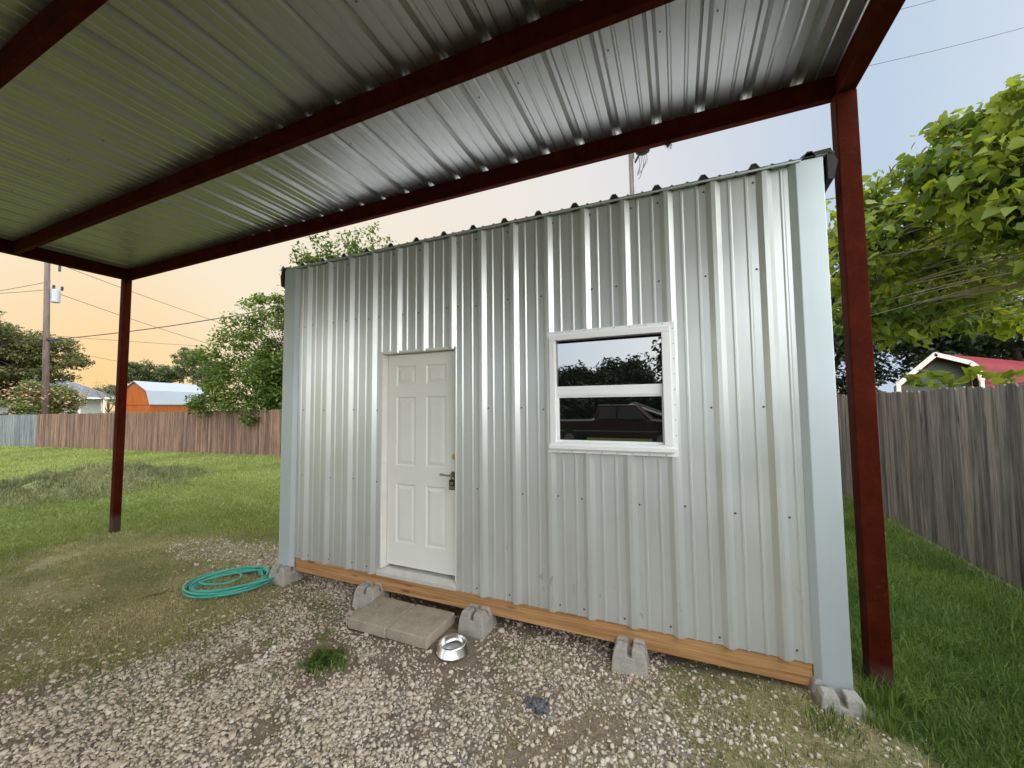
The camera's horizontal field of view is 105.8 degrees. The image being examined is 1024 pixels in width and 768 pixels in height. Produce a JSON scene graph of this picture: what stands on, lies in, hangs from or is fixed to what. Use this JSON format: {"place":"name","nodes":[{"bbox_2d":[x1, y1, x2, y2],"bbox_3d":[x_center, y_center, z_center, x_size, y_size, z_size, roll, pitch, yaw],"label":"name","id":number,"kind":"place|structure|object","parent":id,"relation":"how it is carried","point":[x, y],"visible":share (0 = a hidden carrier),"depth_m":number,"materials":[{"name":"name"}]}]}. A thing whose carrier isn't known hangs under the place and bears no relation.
{"place":"outdoors","nodes":[
{"label":"outdoors","id":0,"kind":"place"},
{"bbox_2d":[26,333,226,347],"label":"power line","id":1,"kind":"object","parent":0,"point":[132,341],"visible":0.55,"depth_m":48.35,"materials":[{"name":"rubber"}]},
{"bbox_2d":[77,353,200,375],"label":"power line","id":2,"kind":"object","parent":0,"point":[140,365],"visible":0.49,"depth_m":41.99,"materials":[{"name":"metal"}]},
{"bbox_2d":[0,444,280,574],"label":"lawn grass","id":3,"kind":"structure","parent":0,"point":[83,455],"depth_m":7.59,"materials":[{"name":"green plant"}]},
{"bbox_2d":[0,535,922,767],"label":"gravel","id":4,"kind":"structure","parent":0,"point":[103,760],"depth_m":2.39,"materials":[{"name":"beige gravel"}]},
{"bbox_2d":[0,409,1023,767],"bbox_3d":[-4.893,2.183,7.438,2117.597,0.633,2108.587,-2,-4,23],"label":"ground","id":5,"kind":"structure","parent":0,"point":[470,661],"depth_m":2.60,"materials":[{"name":"grey gravel"}]},
{"bbox_2d":[0,376,31,407],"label":"spreading tree","id":6,"kind":"object","parent":5,"relation":"on","point":[8,388],"visible":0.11,"depth_m":29.37,"materials":[{"name":"green plant"}]},
{"bbox_2d":[0,414,36,446],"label":"wood fence","id":7,"kind":"object","parent":5,"relation":"on","point":[17,430],"visible":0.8,"depth_m":22.32,"materials":[{"name":"grey wood"}]},
{"bbox_2d":[0,311,95,399],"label":"spreading tree","id":8,"kind":"object","parent":5,"relation":"on","point":[17,361],"visible":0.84,"depth_m":28.53,"materials":[{"name":"green plant"}]},
{"bbox_2d":[41,262,63,413],"bbox_3d":[-32.055,-3.155,26.866,0.569,14.430,0.995,-2,-4,23],"label":"utility pole","id":9,"kind":"object","parent":5,"relation":"on","point":[53,295],"visible":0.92,"depth_m":26.71,"materials":[{"name":"wood"}]},
{"bbox_2d":[67,267,240,329],"bbox_3d":[-28.941,-6.353,40.926,0.034,2.934,28.661,-1,-3,13],"label":"power line","id":10,"kind":"object","parent":9,"relation":"attached to","point":[142,295],"visible":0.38,"depth_m":32.47,"materials":[{"name":"rubber"}]},
{"bbox_2d":[61,294,246,354],"bbox_3d":[-28.894,-4.221,37.037,0.034,3.433,21.210,-2,-3,17],"label":"power line","id":11,"kind":"object","parent":9,"relation":"attached to","point":[141,322],"visible":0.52,"depth_m":31.89,"materials":[{"name":"rubber"}]},
{"bbox_2d":[55,307,281,339],"bbox_3d":[-12.858,-5.689,23.227,38.701,4.406,0.056,-1,-3,11],"label":"power line","id":12,"kind":"object","parent":9,"relation":"attached to","point":[156,327],"visible":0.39,"depth_m":25.14,"materials":[{"name":"rubber"}]},
{"bbox_2d":[0,373,114,414],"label":"mimosa bush","id":13,"kind":"object","parent":5,"relation":"on","point":[30,403],"visible":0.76,"depth_m":26.94,"materials":[{"name":"green plant"}]},
{"bbox_2d":[0,375,114,415],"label":"house","id":14,"kind":"structure","parent":5,"relation":"on","point":[95,407],"depth_m":40.04,"materials":[{"name":"white paint"}]},
{"bbox_2d":[92,384,115,412],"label":"distant tree","id":15,"kind":"object","parent":5,"relation":"on","point":[108,409],"visible":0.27,"depth_m":65.46,"materials":[{"name":"green plant"}]},
{"bbox_2d":[0,460,219,510],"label":"mound grass","id":16,"kind":"structure","parent":5,"relation":"on","point":[9,483],"depth_m":8.45,"materials":[{"name":"green plant"}]},
{"bbox_2d":[90,380,135,405],"bbox_3d":[-39.822,1.880,39.021,3.093,5.516,3.699,-2,-4,23],"label":"bare tree","id":17,"kind":"object","parent":5,"relation":"on","point":[111,398],"visible":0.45,"depth_m":38.48,"materials":[{"name":"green plant"}]},
{"bbox_2d":[127,358,156,383],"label":"distant tree","id":18,"kind":"object","parent":5,"relation":"on","point":[136,372],"visible":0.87,"depth_m":59.25,"materials":[{"name":"green plant"}]},
{"bbox_2d":[35,409,281,455],"bbox_3d":[-9.757,1.945,15.485,35.846,2.155,0.068,-2,-3,20],"label":"wood fence","id":19,"kind":"object","parent":5,"relation":"on","point":[214,433],"visible":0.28,"depth_m":17.53,"materials":[{"name":"brown wood"}]},
{"bbox_2d":[139,588,179,598],"bbox_3d":[-3.536,2.123,3.967,0.412,0.029,0.099,2,-4,-33],"label":"stick","id":20,"kind":"object","parent":5,"relation":"on","point":[160,593],"visible":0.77,"depth_m":3.92,"materials":[{"name":"brown wood"}]},
{"bbox_2d":[145,364,187,382],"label":"distant tree","id":21,"kind":"object","parent":5,"relation":"on","point":[165,375],"visible":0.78,"depth_m":60.96,"materials":[{"name":"green plant"}]},
{"bbox_2d":[126,381,209,413],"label":"barn shed","id":22,"kind":"structure","parent":5,"relation":"on","point":[143,396],"depth_m":31.30,"materials":[{"name":"orange wood"}]},
{"bbox_2d":[168,347,214,383],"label":"distant tree","id":23,"kind":"object","parent":5,"relation":"on","point":[183,362],"visible":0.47,"depth_m":56.45,"materials":[{"name":"green plant"}]},
{"bbox_2d":[187,360,230,410],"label":"distant tree","id":24,"kind":"object","parent":5,"relation":"on","point":[201,371],"visible":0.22,"depth_m":53.10,"materials":[{"name":"green plant"}]},
{"bbox_2d":[182,565,274,598],"bbox_3d":[-2.956,2.086,4.106,0.856,0.095,0.786,-2,-4,23],"label":"garden hose","id":25,"kind":"object","parent":5,"relation":"on","point":[191,585],"visible":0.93,"depth_m":4.00,"materials":[{"name":"green plastic"}]},
{"bbox_2d":[181,292,284,425],"bbox_3d":[-10.165,-0.429,17.374,6.496,6.925,5.559,-2,-4,23],"label":"leafy tree","id":26,"kind":"object","parent":5,"relation":"on","point":[263,376],"visible":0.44,"depth_m":16.18,"materials":[{"name":"green plant"}]},
{"bbox_2d":[268,562,303,586],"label":"deck block","id":27,"kind":"structure","parent":5,"relation":"on","point":[283,575],"depth_m":4.11,"materials":[{"name":"concrete"}]},
{"bbox_2d":[304,646,347,672],"bbox_3d":[-1.359,2.014,2.852,0.323,0.101,0.280,0,-3,-12],"label":"weed clump","id":28,"kind":"object","parent":5,"relation":"on","point":[319,656],"visible":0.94,"depth_m":2.82,"materials":[{"name":"green plant"}]},
{"bbox_2d":[275,221,393,300],"bbox_3d":[-6.403,-1.778,15.947,5.740,9.428,2.516,-1,-3,-1],"label":"willowy tree","id":29,"kind":"object","parent":5,"relation":"on","point":[353,247],"visible":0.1,"depth_m":15.51,"materials":[{"name":"green plant"}]},
{"bbox_2d":[352,580,389,608],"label":"deck block","id":30,"kind":"structure","parent":5,"relation":"on","point":[367,592],"depth_m":3.63,"materials":[{"name":"concrete"}]},
{"bbox_2d":[348,596,414,637],"bbox_3d":[-1.129,2.020,3.377,0.400,0.088,0.400,-1,-3,22],"label":"paver","id":31,"kind":"object","parent":5,"relation":"on","point":[378,616],"visible":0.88,"depth_m":3.30,"materials":[{"name":"grey concrete"}]},
{"bbox_2d":[386,604,454,649],"bbox_3d":[-0.753,2.008,3.224,0.400,0.088,0.400,-3,-3,24],"label":"paver","id":32,"kind":"object","parent":5,"relation":"on","point":[422,626],"visible":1,"depth_m":3.14,"materials":[{"name":"beige concrete"}]},
{"bbox_2d":[0,0,905,693],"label":"carport","id":33,"kind":"object","parent":5,"relation":"on","point":[142,138],"visible":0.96,"depth_m":2.69,"materials":[{"name":"red metal"}]},
{"bbox_2d":[664,142,671,148],"bbox_3d":[1.221,-1.863,3.027,0.064,0.054,0.042,-2,-4,23],"label":"wire tangle","id":34,"kind":"object","parent":33,"relation":"hanging from","point":[668,144],"visible":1,"depth_m":3.02,"materials":[{"name":"black metal"}]},
{"bbox_2d":[436,633,469,661],"bbox_3d":[-0.449,1.993,2.946,0.260,0.072,0.260,-2,-4,23],"label":"pet bowl","id":35,"kind":"object","parent":5,"relation":"on","point":[452,647],"visible":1,"depth_m":2.90,"materials":[{"name":"silver metal"}]},
{"bbox_2d":[458,603,496,639],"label":"deck block","id":36,"kind":"structure","parent":5,"relation":"on","point":[475,621],"depth_m":3.17,"materials":[{"name":"concrete"}]},
{"bbox_2d":[0,519,956,767],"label":"dry grass","id":37,"kind":"structure","parent":5,"relation":"on","point":[224,578],"depth_m":3.27,"materials":[{"name":"beige plant"}]},
{"bbox_2d":[523,696,551,713],"bbox_3d":[0.153,1.984,2.397,0.184,0.038,0.127,-2,-4,23],"label":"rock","id":38,"kind":"object","parent":5,"relation":"on","point":[540,706],"visible":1,"depth_m":2.38,"materials":[{"name":"grey stone"}]},
{"bbox_2d":[611,635,649,678],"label":"deck block","id":39,"kind":"structure","parent":5,"relation":"on","point":[628,659],"depth_m":2.68,"materials":[{"name":"concrete"}]},
{"bbox_2d":[278,147,852,694],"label":"shed","id":40,"kind":"structure","parent":39,"relation":"on","point":[612,417],"depth_m":2.95,"materials":[{"name":"silver metal"}]},
{"bbox_2d":[387,351,454,575],"bbox_3d":[-0.860,0.715,3.650,0.808,2.029,0.116,-2,-4,23],"label":"door","id":41,"kind":"structure","parent":40,"relation":"in","point":[421,386],"depth_m":3.66,"materials":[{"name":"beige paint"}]},
{"bbox_2d":[547,321,678,456],"bbox_3d":[0.735,0.048,2.948,0.954,0.960,0.124,-2,-4,23],"label":"window","id":42,"kind":"structure","parent":40,"relation":"in","point":[611,390],"depth_m":2.92,"materials":[{"name":"white plastic"}]},
{"bbox_2d":[628,149,649,194],"bbox_3d":[6.473,-5.253,19.178,1.079,16.663,0.720,-2,-4,23],"label":"utility pole","id":43,"kind":"object","parent":5,"relation":"on","point":[632,162],"visible":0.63,"depth_m":19.56,"materials":[{"name":"wood"}]},
{"bbox_2d":[471,633,946,767],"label":"dead straw","id":44,"kind":"object","parent":5,"relation":"on","point":[652,762],"visible":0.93,"depth_m":2.19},
{"bbox_2d":[806,673,867,720],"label":"deck block","id":45,"kind":"structure","parent":5,"relation":"on","point":[848,703],"depth_m":2.22,"materials":[{"name":"concrete"}]},
{"bbox_2d":[827,236,991,394],"bbox_3d":[18.094,-3.146,21.708,11.111,12.015,8.753,-2,-4,23],"label":"dark tree","id":46,"kind":"object","parent":5,"relation":"on","point":[839,349],"visible":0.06,"depth_m":19.49,"materials":[{"name":"green plant"}]},
{"bbox_2d":[825,74,1023,352],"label":"catalpa tree","id":47,"kind":"object","parent":5,"relation":"on","point":[977,198],"visible":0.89,"depth_m":7.00,"materials":[{"name":"green plant"}]},
{"bbox_2d":[837,383,1023,590],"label":"wood fence","id":48,"kind":"object","parent":5,"relation":"on","point":[952,467],"visible":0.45,"depth_m":4.29,"materials":[{"name":"wood"}]},
{"bbox_2d":[878,239,1023,374],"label":"dark tree","id":49,"kind":"object","parent":5,"relation":"on","point":[984,345],"visible":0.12,"depth_m":18.29,"materials":[{"name":"green plant"}]},
{"bbox_2d":[894,352,1023,391],"bbox_3d":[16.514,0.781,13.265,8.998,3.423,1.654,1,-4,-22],"label":"house","id":50,"kind":"structure","parent":5,"relation":"on","point":[932,362],"depth_m":12.13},
{"bbox_2d":[901,366,1023,391],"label":"leafy sapling","id":51,"kind":"object","parent":5,"relation":"on","point":[942,376],"visible":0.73,"depth_m":7.02,"materials":[{"name":"green plant"}]},
{"bbox_2d":[0,0,1023,410],"label":"sky","id":52,"kind":"structure","parent":0,"point":[896,99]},
{"bbox_2d":[803,492,1023,767],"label":"lawn grass","id":53,"kind":"structure","parent":0,"point":[924,623],"depth_m":2.61,"materials":[{"name":"green plant"}]},
{"bbox_2d":[869,27,1023,65],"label":"power line","id":54,"kind":"object","parent":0,"point":[946,47],"visible":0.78,"depth_m":27.98,"materials":[{"name":"rubber"}]}
]}

